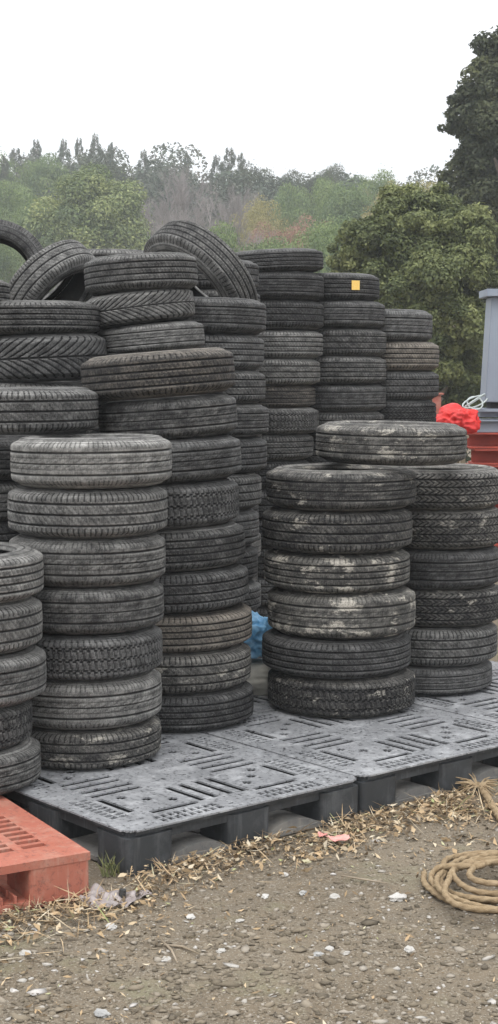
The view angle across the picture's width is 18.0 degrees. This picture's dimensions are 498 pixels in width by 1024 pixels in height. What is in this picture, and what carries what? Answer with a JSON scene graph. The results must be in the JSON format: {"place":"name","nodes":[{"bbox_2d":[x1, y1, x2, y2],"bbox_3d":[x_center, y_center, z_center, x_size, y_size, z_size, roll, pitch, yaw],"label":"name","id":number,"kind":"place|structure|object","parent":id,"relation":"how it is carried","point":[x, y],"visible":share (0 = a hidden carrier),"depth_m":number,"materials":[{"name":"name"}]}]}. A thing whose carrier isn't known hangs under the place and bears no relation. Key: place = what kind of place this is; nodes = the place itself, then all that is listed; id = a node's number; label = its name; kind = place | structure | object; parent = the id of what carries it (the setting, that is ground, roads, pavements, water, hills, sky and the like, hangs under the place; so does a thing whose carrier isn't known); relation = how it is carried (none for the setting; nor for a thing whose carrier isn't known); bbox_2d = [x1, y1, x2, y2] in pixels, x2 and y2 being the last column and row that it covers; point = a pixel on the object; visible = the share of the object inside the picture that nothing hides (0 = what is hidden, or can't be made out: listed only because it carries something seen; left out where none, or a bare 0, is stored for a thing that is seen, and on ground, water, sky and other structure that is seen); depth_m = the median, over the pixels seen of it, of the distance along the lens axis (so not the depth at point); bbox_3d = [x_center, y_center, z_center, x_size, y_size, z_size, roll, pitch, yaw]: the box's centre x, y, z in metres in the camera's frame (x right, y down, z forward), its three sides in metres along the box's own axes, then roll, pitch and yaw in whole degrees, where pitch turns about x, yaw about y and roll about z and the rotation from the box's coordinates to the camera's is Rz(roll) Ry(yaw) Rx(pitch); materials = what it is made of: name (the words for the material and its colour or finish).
{"place":"outdoors","nodes":[
{"label":"outdoors","id":0,"kind":"place"},
{"bbox_2d":[0,387,98,434],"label":"tyre","id":1,"kind":"object","parent":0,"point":[40,410],"visible":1,"depth_m":6.10,"materials":[{"name":"grey rubber"}]},
{"bbox_2d":[41,431,85,434],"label":"tyre","id":2,"kind":"object","parent":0,"point":[68,433],"visible":0.04,"depth_m":7.19,"materials":[{"name":"rubber"}]},
{"bbox_2d":[0,381,82,386],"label":"tyre","id":3,"kind":"object","parent":2,"relation":"on","point":[50,384],"visible":0.24,"depth_m":7.07,"materials":[{"name":"grey rubber"}]},
{"bbox_2d":[0,333,106,382],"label":"tyre","id":4,"kind":"object","parent":3,"relation":"on","point":[45,357],"visible":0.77,"depth_m":7.01,"materials":[{"name":"rubber"}]},
{"bbox_2d":[0,300,99,335],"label":"tyre","id":5,"kind":"object","parent":4,"relation":"on","point":[22,317],"visible":0.93,"depth_m":7.01,"materials":[{"name":"grey rubber"}]},
{"bbox_2d":[9,240,95,301],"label":"tyre","id":6,"kind":"object","parent":5,"relation":"on","point":[43,272],"visible":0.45,"depth_m":7.61,"materials":[{"name":"grey rubber"}]},
{"bbox_2d":[106,353,128,355],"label":"tyre","id":7,"kind":"object","parent":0,"point":[115,353],"visible":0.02,"depth_m":7.31,"materials":[{"name":"rubber"}]},
{"bbox_2d":[96,321,204,352],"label":"tyre","id":8,"kind":"object","parent":7,"relation":"on","point":[160,336],"visible":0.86,"depth_m":7.28,"materials":[{"name":"grey rubber"}]},
{"bbox_2d":[87,289,194,329],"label":"tyre","id":9,"kind":"object","parent":8,"relation":"on","point":[142,307],"visible":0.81,"depth_m":7.27,"materials":[{"name":"grey rubber"}]},
{"bbox_2d":[84,252,197,295],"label":"tyre","id":10,"kind":"object","parent":9,"relation":"on","point":[111,274],"visible":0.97,"depth_m":7.25,"materials":[{"name":"grey rubber"}]},
{"bbox_2d":[231,508,258,545],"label":"tyre","id":11,"kind":"object","parent":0,"point":[247,520],"visible":0.16,"depth_m":7.94,"materials":[{"name":"rubber"}]},
{"bbox_2d":[226,472,261,510],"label":"tyre","id":12,"kind":"object","parent":11,"relation":"on","point":[250,488],"visible":0.3,"depth_m":7.89,"materials":[{"name":"grey rubber"}]},
{"bbox_2d":[235,436,266,473],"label":"tyre","id":13,"kind":"object","parent":12,"relation":"on","point":[253,454],"visible":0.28,"depth_m":7.88,"materials":[{"name":"rubber"}]},
{"bbox_2d":[226,403,268,437],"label":"tyre","id":14,"kind":"object","parent":13,"relation":"on","point":[253,420],"visible":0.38,"depth_m":7.84,"materials":[{"name":"grey rubber"}]},
{"bbox_2d":[218,370,265,403],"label":"tyre","id":15,"kind":"object","parent":14,"relation":"on","point":[248,387],"visible":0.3,"depth_m":7.82,"materials":[{"name":"grey rubber"}]},
{"bbox_2d":[199,333,263,369],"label":"tyre","id":16,"kind":"object","parent":15,"relation":"on","point":[247,350],"visible":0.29,"depth_m":7.78,"materials":[{"name":"rubber"}]},
{"bbox_2d":[180,297,265,334],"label":"tyre","id":17,"kind":"object","parent":16,"relation":"on","point":[226,315],"visible":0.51,"depth_m":7.72,"materials":[{"name":"rubber"}]},
{"bbox_2d":[143,220,257,299],"bbox_3d":[-0.266,-1.258,8.521,0.700,0.700,0.205,16,54,44],"label":"tyre","id":18,"kind":"object","parent":17,"relation":"on","point":[221,267],"visible":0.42,"depth_m":8.24,"materials":[{"name":"grey rubber"}]},
{"bbox_2d":[0,449,497,1023],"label":"ground","id":19,"kind":"structure","parent":0,"point":[224,1001],"depth_m":4.53,"materials":[{"name":"brown soil"}]},
{"bbox_2d":[0,795,89,914],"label":"red pallet","id":20,"kind":"object","parent":19,"relation":"on","point":[39,859],"visible":0.98,"depth_m":4.88,"materials":[{"name":"plastic"}]},
{"bbox_2d":[2,731,357,875],"bbox_3d":[-0.331,1.048,5.841,1.060,0.149,1.060,-4,7,-40],"label":"plastic pallet","id":21,"kind":"object","parent":19,"relation":"on","point":[179,794],"visible":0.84,"depth_m":5.58,"materials":[{"name":"grey plastic"}]},
{"bbox_2d":[0,736,40,794],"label":"tyre","id":22,"kind":"object","parent":21,"relation":"on","point":[20,765],"visible":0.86,"depth_m":5.55,"materials":[{"name":"rubber"}]},
{"bbox_2d":[0,699,31,749],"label":"tyre","id":23,"kind":"object","parent":22,"relation":"on","point":[15,724],"visible":0.7,"depth_m":5.55,"materials":[{"name":"grey rubber"}]},
{"bbox_2d":[0,644,46,707],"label":"tyre","id":24,"kind":"object","parent":23,"relation":"on","point":[23,674],"visible":0.86,"depth_m":5.50,"materials":[{"name":"grey rubber"}]},
{"bbox_2d":[0,596,42,654],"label":"tyre","id":25,"kind":"object","parent":24,"relation":"on","point":[21,624],"visible":0.83,"depth_m":5.50,"materials":[{"name":"rubber"}]},
{"bbox_2d":[0,542,43,603],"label":"tyre","id":26,"kind":"object","parent":25,"relation":"on","point":[21,572],"visible":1,"depth_m":5.49,"materials":[{"name":"rubber"}]},
{"bbox_2d":[30,715,160,769],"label":"tyre","id":27,"kind":"object","parent":21,"relation":"on","point":[96,749],"visible":0.53,"depth_m":5.87,"materials":[{"name":"rubber"}]},
{"bbox_2d":[31,668,161,729],"bbox_3d":[-0.643,0.704,6.120,0.605,0.190,0.605,1,5,9],"label":"tyre","id":28,"kind":"object","parent":27,"relation":"on","point":[88,705],"visible":0.67,"depth_m":5.85,"materials":[{"name":"rubber"}]},
{"bbox_2d":[35,624,162,680],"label":"tyre","id":29,"kind":"object","parent":28,"relation":"on","point":[101,657],"visible":0.56,"depth_m":5.83,"materials":[{"name":"rubber"}]},
{"bbox_2d":[32,580,163,634],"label":"tyre","id":30,"kind":"object","parent":29,"relation":"on","point":[90,611],"visible":0.62,"depth_m":5.81,"materials":[{"name":"grey rubber"}]},
{"bbox_2d":[9,533,165,587],"bbox_3d":[-0.625,0.170,6.076,0.605,0.185,0.605,-3,6,-29],"label":"tyre","id":31,"kind":"object","parent":30,"relation":"on","point":[93,563],"visible":0.72,"depth_m":5.81,"materials":[{"name":"rubber"}]},
{"bbox_2d":[7,485,167,538],"bbox_3d":[-0.622,-0.013,6.056,0.615,0.186,0.615,-2,5,-17],"label":"tyre","id":32,"kind":"object","parent":31,"relation":"on","point":[87,513],"visible":0.9,"depth_m":5.80,"materials":[{"name":"grey rubber"}]},
{"bbox_2d":[10,433,171,488],"bbox_3d":[-0.606,-0.199,6.030,0.618,0.190,0.618,1,5,16],"label":"tyre","id":33,"kind":"object","parent":32,"relation":"on","point":[94,461],"visible":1,"depth_m":5.77,"materials":[{"name":"rubber"}]},
{"bbox_2d":[0,783,496,959],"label":"dry grass","id":34,"kind":"structure","parent":19,"relation":"on","point":[186,860],"depth_m":5.25,"materials":[{"name":"beige plant"}]},
{"bbox_2d":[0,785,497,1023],"bbox_3d":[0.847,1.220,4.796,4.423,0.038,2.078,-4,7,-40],"label":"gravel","id":35,"kind":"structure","parent":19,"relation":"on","point":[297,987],"depth_m":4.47,"materials":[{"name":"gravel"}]},
{"bbox_2d":[0,785,497,1023],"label":"dry debris","id":36,"kind":"object","parent":19,"relation":"on","point":[296,940],"visible":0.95,"depth_m":4.52,"materials":[{"name":"beige plant"}]},
{"bbox_2d":[0,787,497,962],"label":"dry leaves","id":37,"kind":"object","parent":19,"relation":"on","point":[137,888],"visible":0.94,"depth_m":5.33,"materials":[{"name":"beige plant"}]},
{"bbox_2d":[252,695,281,714],"bbox_3d":[-0.216,0.910,7.356,1.060,0.149,1.060,-4,7,-40],"label":"plastic pallet","id":38,"kind":"object","parent":19,"relation":"on","point":[262,704],"visible":0.02,"depth_m":7.02,"materials":[{"name":"grey plastic"}]},
{"bbox_2d":[155,681,253,731],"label":"tyre","id":39,"kind":"object","parent":38,"relation":"on","point":[205,710],"visible":0.39,"depth_m":6.48,"materials":[{"name":"rubber"}]},
{"bbox_2d":[155,642,250,693],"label":"tyre","id":40,"kind":"object","parent":39,"relation":"on","point":[203,671],"visible":0.46,"depth_m":6.47,"materials":[{"name":"rubber"}]},
{"bbox_2d":[154,602,251,652],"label":"tyre","id":41,"kind":"object","parent":40,"relation":"on","point":[227,627],"visible":0.46,"depth_m":6.46,"materials":[{"name":"brown rubber"}]},
{"bbox_2d":[154,562,248,613],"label":"tyre","id":42,"kind":"object","parent":41,"relation":"on","point":[205,589],"visible":0.4,"depth_m":6.44,"materials":[{"name":"rubber"}]},
{"bbox_2d":[155,520,244,571],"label":"tyre","id":43,"kind":"object","parent":42,"relation":"on","point":[206,547],"visible":0.48,"depth_m":6.43,"materials":[{"name":"grey rubber"}]},
{"bbox_2d":[156,478,238,529],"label":"tyre","id":44,"kind":"object","parent":43,"relation":"on","point":[203,503],"visible":0.48,"depth_m":6.42,"materials":[{"name":"rubber"}]},
{"bbox_2d":[160,434,240,483],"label":"tyre","id":45,"kind":"object","parent":44,"relation":"on","point":[207,458],"visible":0.48,"depth_m":6.40,"materials":[{"name":"rubber"}]},
{"bbox_2d":[98,393,237,439],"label":"tyre","id":46,"kind":"object","parent":45,"relation":"on","point":[192,416],"visible":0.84,"depth_m":6.40,"materials":[{"name":"grey rubber"}]},
{"bbox_2d":[81,347,234,401],"bbox_3d":[-0.384,-0.581,6.641,0.650,0.190,0.650,-3,5,20],"label":"tyre","id":47,"kind":"object","parent":46,"relation":"on","point":[155,374],"visible":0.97,"depth_m":6.37,"materials":[{"name":"brown rubber"}]},
{"bbox_2d":[197,704,497,814],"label":"plastic pallet","id":48,"kind":"object","parent":19,"relation":"on","point":[413,750],"visible":0.86,"depth_m":6.29,"materials":[{"name":"grey plastic"}]},
{"bbox_2d":[268,667,414,717],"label":"tyre","id":49,"kind":"object","parent":48,"relation":"on","point":[391,693],"visible":0.8,"depth_m":6.74,"materials":[{"name":"rubber"}]},
{"bbox_2d":[262,628,410,678],"bbox_3d":[0.390,0.609,7.010,0.665,0.168,0.665,1,6,9],"label":"tyre","id":50,"kind":"object","parent":49,"relation":"on","point":[323,658],"visible":0.84,"depth_m":6.73,"materials":[{"name":"rubber"}]},
{"bbox_2d":[267,585,415,639],"bbox_3d":[0.411,0.426,6.990,0.660,0.203,0.660,2,5,17],"label":"tyre","id":51,"kind":"object","parent":50,"relation":"on","point":[387,613],"visible":0.84,"depth_m":6.71,"materials":[{"name":"rubber"}]},
{"bbox_2d":[264,548,409,593],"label":"tyre","id":52,"kind":"object","parent":51,"relation":"on","point":[338,573],"visible":0.84,"depth_m":6.70,"materials":[{"name":"rubber"}]},
{"bbox_2d":[262,505,412,553],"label":"tyre","id":53,"kind":"object","parent":52,"relation":"on","point":[323,532],"visible":0.87,"depth_m":6.67,"materials":[{"name":"rubber"}]},
{"bbox_2d":[266,463,416,511],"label":"tyre","id":54,"kind":"object","parent":53,"relation":"on","point":[338,487],"visible":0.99,"depth_m":6.66,"materials":[{"name":"rubber"}]},
{"bbox_2d":[316,420,466,465],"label":"tyre","id":55,"kind":"object","parent":54,"relation":"on","point":[390,443],"visible":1,"depth_m":6.72,"materials":[{"name":"rubber"}]},
{"bbox_2d":[325,181,497,417],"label":"evergreen tree","id":56,"kind":"object","parent":19,"relation":"on","point":[435,248],"visible":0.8,"depth_m":22.08,"materials":[{"name":"green plant"}]},
{"bbox_2d":[413,670,497,722],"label":"plastic pallet","id":57,"kind":"object","parent":19,"relation":"on","point":[482,704],"visible":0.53,"depth_m":7.08,"materials":[{"name":"grey plastic"}]},
{"bbox_2d":[407,660,491,694],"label":"tyre","id":58,"kind":"object","parent":57,"relation":"on","point":[449,680],"visible":0.45,"depth_m":7.19,"materials":[{"name":"rubber"}]},
{"bbox_2d":[405,622,497,666],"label":"tyre","id":59,"kind":"object","parent":58,"relation":"on","point":[450,646],"visible":0.66,"depth_m":7.18,"materials":[{"name":"grey rubber"}]},
{"bbox_2d":[412,583,497,626],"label":"tyre","id":60,"kind":"object","parent":59,"relation":"on","point":[457,608],"visible":0.45,"depth_m":7.17,"materials":[{"name":"rubber"}]},
{"bbox_2d":[401,545,497,589],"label":"tyre","id":61,"kind":"object","parent":60,"relation":"on","point":[460,569],"visible":0.49,"depth_m":7.15,"materials":[{"name":"rubber"}]},
{"bbox_2d":[403,506,497,549],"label":"tyre","id":62,"kind":"object","parent":61,"relation":"on","point":[455,529],"visible":0.53,"depth_m":7.14,"materials":[{"name":"rubber"}]},
{"bbox_2d":[402,463,497,510],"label":"tyre","id":63,"kind":"object","parent":62,"relation":"on","point":[455,486],"visible":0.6,"depth_m":7.12,"materials":[{"name":"rubber"}]},
{"bbox_2d":[420,850,497,913],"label":"rope coil","id":64,"kind":"object","parent":19,"relation":"on","point":[470,862],"visible":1,"depth_m":4.90,"materials":[{"name":"fabric"}]},
{"bbox_2d":[436,25,497,375],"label":"tall dark tree","id":65,"kind":"object","parent":19,"relation":"on","point":[472,127],"visible":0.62,"depth_m":29.95,"materials":[{"name":"green plant"}]},
{"bbox_3d":[1.981,0.535,11.647,0.150,0.120,0.600,0,5,0],"label":"timber sleeper","id":66,"kind":"object","parent":19,"relation":"on","visible":0},
{"bbox_3d":[3.206,0.415,11.636,3.200,0.116,0.300,0,5,0],"label":"steel beam","id":67,"kind":"object","parent":66,"relation":"on","visible":0},
{"bbox_3d":[3.226,0.297,11.625,3.160,0.116,0.300,0,5,0],"label":"steel beam","id":68,"kind":"object","parent":67,"relation":"on","visible":0},
{"bbox_3d":[3.211,0.179,11.614,3.190,0.116,0.300,0,5,0],"label":"steel beam","id":69,"kind":"object","parent":68,"relation":"on","visible":0},
{"bbox_3d":[3.221,0.060,11.603,3.170,0.116,0.300,0,5,0],"label":"steel beam","id":70,"kind":"object","parent":69,"relation":"on","visible":0},
{"bbox_3d":[3.206,-0.058,11.593,3.200,0.116,0.300,0,5,0],"label":"steel beam","id":71,"kind":"object","parent":70,"relation":"on","visible":0},
{"bbox_3d":[3.226,-0.176,11.582,3.160,0.116,0.300,0,5,0],"label":"steel beam","id":72,"kind":"object","parent":71,"relation":"on","visible":0},
{"bbox_3d":[3.211,-0.295,11.571,3.190,0.116,0.300,0,5,0],"label":"steel beam","id":73,"kind":"object","parent":72,"relation":"on","visible":0},
{"bbox_2d":[468,448,497,464],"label":"steel beam","id":74,"kind":"structure","parent":73,"relation":"on","point":[484,456],"depth_m":11.55,"materials":[{"name":"red metal"}]},
{"bbox_2d":[467,432,497,448],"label":"steel beam","id":75,"kind":"structure","parent":74,"relation":"on","point":[483,440],"depth_m":11.54,"materials":[{"name":"red metal"}]},
{"bbox_2d":[474,289,497,431],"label":"steel frame","id":76,"kind":"object","parent":75,"relation":"on","point":[489,381],"visible":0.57,"depth_m":11.36,"materials":[{"name":"grey paint"}]},
{"bbox_2d":[0,0,497,190],"label":"sky","id":77,"kind":"structure","parent":0,"point":[306,86],"materials":[{"name":"white"}]},
{"bbox_2d":[254,459,309,489],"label":"tyre","id":78,"kind":"object","parent":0,"point":[267,468],"visible":0.11,"depth_m":9.65,"materials":[{"name":"rubber"}]},
{"bbox_2d":[260,434,313,460],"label":"tyre","id":79,"kind":"object","parent":78,"relation":"on","point":[290,447],"visible":0.56,"depth_m":9.65,"materials":[{"name":"grey rubber"}]},
{"bbox_2d":[262,407,318,434],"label":"tyre","id":80,"kind":"object","parent":79,"relation":"on","point":[302,420],"visible":0.55,"depth_m":9.63,"materials":[{"name":"grey rubber"}]},
{"bbox_2d":[256,385,315,407],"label":"tyre","id":81,"kind":"object","parent":80,"relation":"on","point":[300,396],"visible":0.57,"depth_m":9.63,"materials":[{"name":"brown rubber"}]},
{"bbox_2d":[256,358,319,385],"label":"tyre","id":82,"kind":"object","parent":81,"relation":"on","point":[286,372],"visible":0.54,"depth_m":9.59,"materials":[{"name":"rubber"}]},
{"bbox_2d":[257,330,322,358],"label":"tyre","id":83,"kind":"object","parent":82,"relation":"on","point":[293,344],"visible":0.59,"depth_m":9.58,"materials":[{"name":"grey rubber"}]},
{"bbox_2d":[260,300,323,330],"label":"tyre","id":84,"kind":"object","parent":83,"relation":"on","point":[294,315],"visible":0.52,"depth_m":9.57,"materials":[{"name":"rubber"}]},
{"bbox_2d":[256,271,323,300],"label":"tyre","id":85,"kind":"object","parent":84,"relation":"on","point":[283,285],"visible":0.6,"depth_m":9.54,"materials":[{"name":"rubber"}]},
{"bbox_2d":[236,248,323,272],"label":"tyre","id":86,"kind":"object","parent":85,"relation":"on","point":[295,260],"visible":0.66,"depth_m":9.54,"materials":[{"name":"rubber"}]},
{"bbox_2d":[308,411,383,441],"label":"tyre","id":87,"kind":"object","parent":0,"point":[324,417],"visible":0.28,"depth_m":9.92,"materials":[{"name":"grey rubber"}]},
{"bbox_2d":[309,384,385,411],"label":"tyre","id":88,"kind":"object","parent":87,"relation":"on","point":[349,397],"visible":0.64,"depth_m":9.89,"materials":[{"name":"rubber"}]},
{"bbox_2d":[314,356,385,383],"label":"tyre","id":89,"kind":"object","parent":88,"relation":"on","point":[352,369],"visible":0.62,"depth_m":9.87,"materials":[{"name":"grey rubber"}]},
{"bbox_2d":[315,328,386,355],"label":"tyre","id":90,"kind":"object","parent":89,"relation":"on","point":[351,342],"visible":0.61,"depth_m":9.87,"materials":[{"name":"grey rubber"}]},
{"bbox_2d":[316,300,384,328],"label":"tyre","id":91,"kind":"object","parent":90,"relation":"on","point":[354,314],"visible":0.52,"depth_m":9.85,"materials":[{"name":"rubber"}]},
{"bbox_2d":[316,273,379,300],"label":"tyre","id":92,"kind":"object","parent":91,"relation":"on","point":[351,286],"visible":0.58,"depth_m":9.85,"materials":[{"name":"rubber"}]},
{"bbox_2d":[378,400,435,421],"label":"tyre","id":93,"kind":"object","parent":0,"point":[409,410],"visible":0.48,"depth_m":10.20,"materials":[{"name":"rubber"}]},
{"bbox_2d":[378,371,438,399],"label":"tyre","id":94,"kind":"object","parent":93,"relation":"on","point":[410,385],"visible":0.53,"depth_m":10.19,"materials":[{"name":"rubber"}]},
{"bbox_2d":[377,341,438,370],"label":"tyre","id":95,"kind":"object","parent":94,"relation":"on","point":[408,356],"visible":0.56,"depth_m":10.17,"materials":[{"name":"brown rubber"}]},
{"bbox_2d":[359,309,432,341],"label":"tyre","id":96,"kind":"object","parent":95,"relation":"on","point":[407,325],"visible":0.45,"depth_m":10.16,"materials":[{"name":"rubber"}]},
{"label":"hill","id":97,"kind":"structure","parent":0,"visible":0},
{"bbox_2d":[0,175,34,276],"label":"broadleaf tree","id":98,"kind":"object","parent":97,"relation":"on","point":[8,207],"visible":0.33,"depth_m":90.30,"materials":[{"name":"green plant"}]},
{"bbox_2d":[15,152,70,211],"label":"broadleaf tree","id":99,"kind":"object","parent":97,"relation":"on","point":[36,174],"visible":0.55,"depth_m":105.87,"materials":[{"name":"green plant"}]},
{"bbox_2d":[18,160,162,291],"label":"round tree","id":100,"kind":"object","parent":97,"relation":"on","point":[88,209],"visible":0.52,"depth_m":69.55,"materials":[{"name":"green plant"}]},
{"bbox_2d":[1,142,447,258],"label":"woods","id":101,"kind":"object","parent":97,"relation":"on","point":[151,187],"visible":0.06,"depth_m":107.16,"materials":[{"name":"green plant"}]},
{"bbox_2d":[217,160,279,208],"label":"broadleaf tree","id":102,"kind":"object","parent":97,"relation":"on","point":[252,179],"visible":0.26,"depth_m":105.53,"materials":[{"name":"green plant"}]},
{"bbox_2d":[229,193,289,250],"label":"broadleaf tree","id":103,"kind":"object","parent":97,"relation":"on","point":[257,217],"visible":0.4,"depth_m":86.23,"materials":[{"name":"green plant"}]},
{"bbox_2d":[279,215,339,272],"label":"broadleaf tree","id":104,"kind":"object","parent":97,"relation":"on","point":[325,240],"visible":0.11,"depth_m":58.77,"materials":[{"name":"green plant"}]},
{"bbox_2d":[288,171,340,234],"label":"broadleaf tree","id":105,"kind":"object","parent":97,"relation":"on","point":[321,191],"visible":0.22,"depth_m":88.40,"materials":[{"name":"green plant"}]},
{"bbox_2d":[314,182,375,223],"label":"broadleaf tree","id":106,"kind":"object","parent":97,"relation":"on","point":[352,202],"visible":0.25,"depth_m":82.27,"materials":[{"name":"green plant"}]},
{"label":"tyre","id":107,"kind":"object","parent":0,"visible":0},
{"bbox_2d":[0,219,48,294],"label":"tyre","id":108,"kind":"object","parent":107,"relation":"on","point":[25,243],"visible":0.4,"depth_m":8.46,"materials":[{"name":"rubber"}]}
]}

